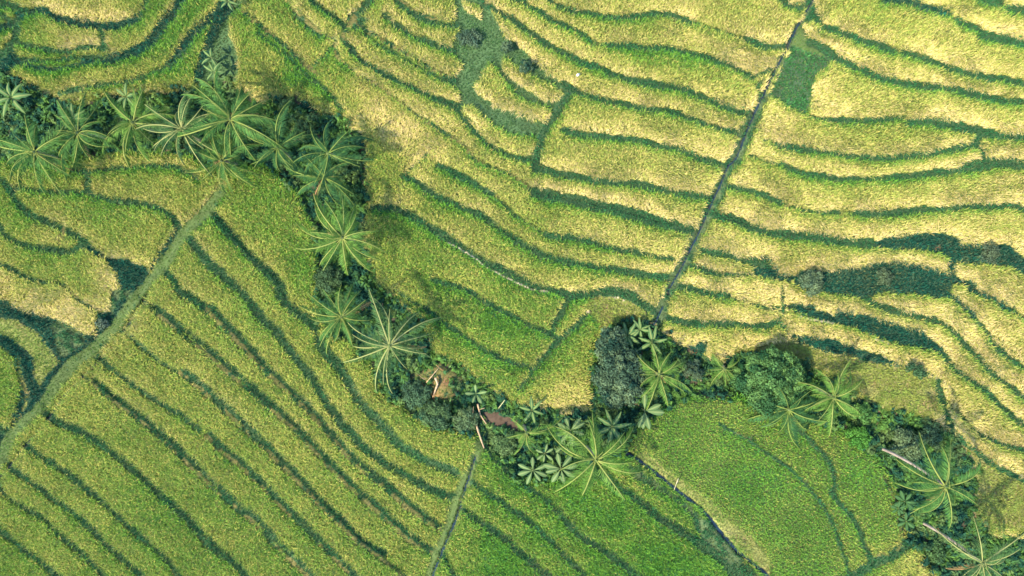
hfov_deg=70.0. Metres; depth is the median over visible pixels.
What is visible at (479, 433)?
dead branch
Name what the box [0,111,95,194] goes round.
coconut palm
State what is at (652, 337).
banana plant
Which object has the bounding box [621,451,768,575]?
stream water
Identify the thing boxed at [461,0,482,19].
rice crop
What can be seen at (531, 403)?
banana plant
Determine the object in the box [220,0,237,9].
banana plant
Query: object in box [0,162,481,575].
rice crop
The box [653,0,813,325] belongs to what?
canal water
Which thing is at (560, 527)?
rice crop
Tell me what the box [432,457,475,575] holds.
ditch water
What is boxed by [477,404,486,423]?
dead branch
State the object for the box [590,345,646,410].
grey green tree
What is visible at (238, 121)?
coconut palm
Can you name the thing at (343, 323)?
coconut palm
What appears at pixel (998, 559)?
coconut palm
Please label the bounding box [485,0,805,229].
rice crop
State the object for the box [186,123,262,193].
coconut palm
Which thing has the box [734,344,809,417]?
round tree
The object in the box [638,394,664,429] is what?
star leaf plant
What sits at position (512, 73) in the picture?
rice crop
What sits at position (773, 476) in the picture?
rice crop
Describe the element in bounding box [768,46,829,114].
garden crop
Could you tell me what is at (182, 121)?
coconut palm
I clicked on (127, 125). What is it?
coconut palm
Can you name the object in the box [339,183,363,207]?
shrub
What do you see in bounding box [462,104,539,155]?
rice crop
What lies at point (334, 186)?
coconut palm
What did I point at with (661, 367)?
coconut palm
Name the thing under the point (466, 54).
meadow grass
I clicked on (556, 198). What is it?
bund grass
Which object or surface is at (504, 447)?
shrub
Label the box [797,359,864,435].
coconut palm
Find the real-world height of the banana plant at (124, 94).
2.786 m
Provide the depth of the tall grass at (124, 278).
80.29 m
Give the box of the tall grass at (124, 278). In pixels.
[0,0,1023,440]
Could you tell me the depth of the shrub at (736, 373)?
79.16 m
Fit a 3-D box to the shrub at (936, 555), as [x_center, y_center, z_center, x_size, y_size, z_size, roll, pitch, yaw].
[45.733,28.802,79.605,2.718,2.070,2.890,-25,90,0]
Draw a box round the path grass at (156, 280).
[0,26,818,575]
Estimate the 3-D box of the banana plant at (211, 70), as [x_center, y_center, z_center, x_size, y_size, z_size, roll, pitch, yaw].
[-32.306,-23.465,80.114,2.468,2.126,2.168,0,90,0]
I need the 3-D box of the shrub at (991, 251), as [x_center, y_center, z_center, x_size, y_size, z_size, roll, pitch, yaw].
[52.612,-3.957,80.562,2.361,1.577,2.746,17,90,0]
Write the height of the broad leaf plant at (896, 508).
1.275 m
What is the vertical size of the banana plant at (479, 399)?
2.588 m
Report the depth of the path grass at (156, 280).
78.74 m
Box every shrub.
[94,318,109,330]
[313,264,343,297]
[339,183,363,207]
[401,380,432,410]
[417,399,451,431]
[452,406,479,433]
[456,28,482,48]
[492,432,517,458]
[500,41,514,53]
[519,59,533,73]
[682,359,704,379]
[726,362,749,390]
[797,269,824,296]
[801,359,810,370]
[844,426,871,450]
[847,401,874,425]
[875,266,894,286]
[888,426,927,464]
[905,362,926,379]
[916,422,943,450]
[922,538,946,564]
[979,239,1000,263]
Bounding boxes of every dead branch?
[473,406,483,447]
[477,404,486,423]
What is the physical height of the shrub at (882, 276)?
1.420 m
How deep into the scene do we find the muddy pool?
79.76 m
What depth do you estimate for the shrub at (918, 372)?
78.93 m
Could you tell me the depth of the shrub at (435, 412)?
78.48 m
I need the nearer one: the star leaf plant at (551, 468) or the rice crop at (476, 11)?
the star leaf plant at (551, 468)
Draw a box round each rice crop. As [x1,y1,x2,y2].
[0,0,235,96]
[0,147,225,453]
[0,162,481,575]
[224,1,1023,575]
[239,0,531,186]
[434,450,766,575]
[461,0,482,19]
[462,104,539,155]
[472,61,552,123]
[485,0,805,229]
[501,53,563,102]
[627,392,913,575]
[658,0,1023,478]
[866,548,936,575]
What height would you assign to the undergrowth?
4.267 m
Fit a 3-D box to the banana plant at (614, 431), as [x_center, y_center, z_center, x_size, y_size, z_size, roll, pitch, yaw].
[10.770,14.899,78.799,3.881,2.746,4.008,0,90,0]
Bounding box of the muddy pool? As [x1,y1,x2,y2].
[483,411,521,431]
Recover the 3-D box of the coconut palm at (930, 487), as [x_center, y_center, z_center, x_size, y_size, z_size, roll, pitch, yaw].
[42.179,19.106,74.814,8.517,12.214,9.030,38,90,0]
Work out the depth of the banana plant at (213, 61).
79.21 m
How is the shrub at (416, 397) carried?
on the ground at (218, 324)
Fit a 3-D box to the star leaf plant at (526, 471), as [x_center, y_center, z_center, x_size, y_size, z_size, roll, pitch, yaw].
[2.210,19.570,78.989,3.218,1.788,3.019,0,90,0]
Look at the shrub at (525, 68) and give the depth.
80.24 m
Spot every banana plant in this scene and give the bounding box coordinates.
[0,82,31,116]
[64,102,87,129]
[116,83,137,108]
[202,48,218,65]
[203,62,224,79]
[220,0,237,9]
[465,385,486,403]
[519,396,543,423]
[598,409,631,444]
[623,322,639,348]
[632,318,652,340]
[638,326,666,356]
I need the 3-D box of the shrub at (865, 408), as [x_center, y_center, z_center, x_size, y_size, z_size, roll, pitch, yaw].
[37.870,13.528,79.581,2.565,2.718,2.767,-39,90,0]
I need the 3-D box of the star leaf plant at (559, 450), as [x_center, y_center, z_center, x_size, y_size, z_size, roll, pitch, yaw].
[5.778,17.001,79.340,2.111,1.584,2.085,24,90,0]
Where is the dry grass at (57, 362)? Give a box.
[0,318,771,573]
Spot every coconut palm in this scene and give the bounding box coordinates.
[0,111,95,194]
[54,93,124,181]
[102,86,177,169]
[134,89,236,177]
[177,66,291,161]
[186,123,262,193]
[246,99,315,173]
[283,138,356,210]
[293,121,374,191]
[295,192,387,274]
[299,284,374,353]
[343,290,442,393]
[506,417,562,454]
[541,411,644,499]
[636,340,691,409]
[709,352,737,385]
[746,387,826,449]
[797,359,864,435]
[879,430,980,528]
[922,514,1023,575]
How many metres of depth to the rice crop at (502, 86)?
80.90 m
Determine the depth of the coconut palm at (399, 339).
73.79 m
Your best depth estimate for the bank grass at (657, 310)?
79.92 m
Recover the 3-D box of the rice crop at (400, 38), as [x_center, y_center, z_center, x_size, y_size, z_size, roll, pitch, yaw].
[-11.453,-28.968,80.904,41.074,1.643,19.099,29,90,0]
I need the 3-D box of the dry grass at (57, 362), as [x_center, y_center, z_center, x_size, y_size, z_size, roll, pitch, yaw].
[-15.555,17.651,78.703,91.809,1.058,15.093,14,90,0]
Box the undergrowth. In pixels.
[0,69,1023,575]
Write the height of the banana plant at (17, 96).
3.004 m
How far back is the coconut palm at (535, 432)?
76.44 m
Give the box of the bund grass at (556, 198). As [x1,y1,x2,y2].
[0,0,1023,575]
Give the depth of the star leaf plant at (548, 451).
78.56 m
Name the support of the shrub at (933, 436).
on the ground at (218, 324)
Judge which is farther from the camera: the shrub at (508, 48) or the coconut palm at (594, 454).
the shrub at (508, 48)
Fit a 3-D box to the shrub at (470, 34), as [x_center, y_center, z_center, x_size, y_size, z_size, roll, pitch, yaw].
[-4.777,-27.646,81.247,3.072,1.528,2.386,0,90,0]
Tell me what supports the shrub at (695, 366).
on the ground at (218, 324)
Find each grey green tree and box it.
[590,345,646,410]
[595,326,628,359]
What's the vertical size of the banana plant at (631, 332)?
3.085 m
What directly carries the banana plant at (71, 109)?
on the ground at (218, 324)
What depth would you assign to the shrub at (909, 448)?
78.83 m
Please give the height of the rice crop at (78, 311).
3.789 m
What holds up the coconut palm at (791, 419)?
on the ground at (218, 324)
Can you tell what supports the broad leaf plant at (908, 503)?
on the ground at (218, 324)
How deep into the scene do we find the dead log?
78.78 m
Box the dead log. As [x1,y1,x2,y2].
[419,375,437,397]
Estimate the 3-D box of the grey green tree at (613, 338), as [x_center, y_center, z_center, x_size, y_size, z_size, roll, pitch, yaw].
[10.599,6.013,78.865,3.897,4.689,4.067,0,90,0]
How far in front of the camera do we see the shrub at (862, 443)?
78.78 m
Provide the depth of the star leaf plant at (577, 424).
78.03 m
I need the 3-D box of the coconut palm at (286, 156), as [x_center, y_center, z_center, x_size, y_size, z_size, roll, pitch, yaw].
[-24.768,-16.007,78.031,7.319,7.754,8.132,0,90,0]
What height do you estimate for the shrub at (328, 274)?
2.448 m
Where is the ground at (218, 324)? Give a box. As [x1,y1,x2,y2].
[0,0,1023,575]
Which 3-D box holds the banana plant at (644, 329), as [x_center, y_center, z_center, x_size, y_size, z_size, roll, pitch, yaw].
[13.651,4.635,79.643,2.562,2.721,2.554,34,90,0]
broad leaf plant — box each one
[890,501,905,515]
[894,490,915,510]
[897,513,913,529]
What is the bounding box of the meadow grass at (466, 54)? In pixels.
[202,0,562,158]
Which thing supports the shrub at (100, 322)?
on the ground at (218, 324)
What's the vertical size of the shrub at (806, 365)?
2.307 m
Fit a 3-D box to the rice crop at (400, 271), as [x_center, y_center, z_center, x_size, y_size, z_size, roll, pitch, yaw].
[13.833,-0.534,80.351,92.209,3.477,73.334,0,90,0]
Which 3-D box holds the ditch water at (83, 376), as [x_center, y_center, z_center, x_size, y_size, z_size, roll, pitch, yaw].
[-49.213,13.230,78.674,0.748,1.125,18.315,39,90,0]
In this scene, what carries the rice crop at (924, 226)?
on the ground at (218, 324)
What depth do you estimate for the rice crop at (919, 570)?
78.68 m
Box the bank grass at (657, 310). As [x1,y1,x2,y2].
[51,8,805,575]
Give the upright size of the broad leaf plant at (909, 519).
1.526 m
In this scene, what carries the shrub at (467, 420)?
on the ground at (218, 324)
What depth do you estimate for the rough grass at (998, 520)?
79.74 m
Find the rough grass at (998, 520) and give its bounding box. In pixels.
[50,82,1023,532]
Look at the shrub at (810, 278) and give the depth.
79.23 m
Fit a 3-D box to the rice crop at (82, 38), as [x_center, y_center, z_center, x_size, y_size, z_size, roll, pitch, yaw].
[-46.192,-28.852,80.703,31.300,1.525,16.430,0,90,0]
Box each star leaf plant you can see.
[518,457,546,484]
[536,444,552,461]
[543,453,576,483]
[556,436,576,455]
[557,416,584,445]
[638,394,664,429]
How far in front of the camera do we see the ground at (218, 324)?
80.04 m
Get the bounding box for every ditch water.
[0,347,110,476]
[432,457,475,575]
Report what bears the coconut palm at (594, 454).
on the ground at (218, 324)
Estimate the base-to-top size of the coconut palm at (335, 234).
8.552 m
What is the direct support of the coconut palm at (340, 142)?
on the ground at (218, 324)
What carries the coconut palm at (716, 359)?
on the ground at (218, 324)
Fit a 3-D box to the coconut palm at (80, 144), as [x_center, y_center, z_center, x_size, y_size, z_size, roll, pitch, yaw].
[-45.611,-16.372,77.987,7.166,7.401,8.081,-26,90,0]

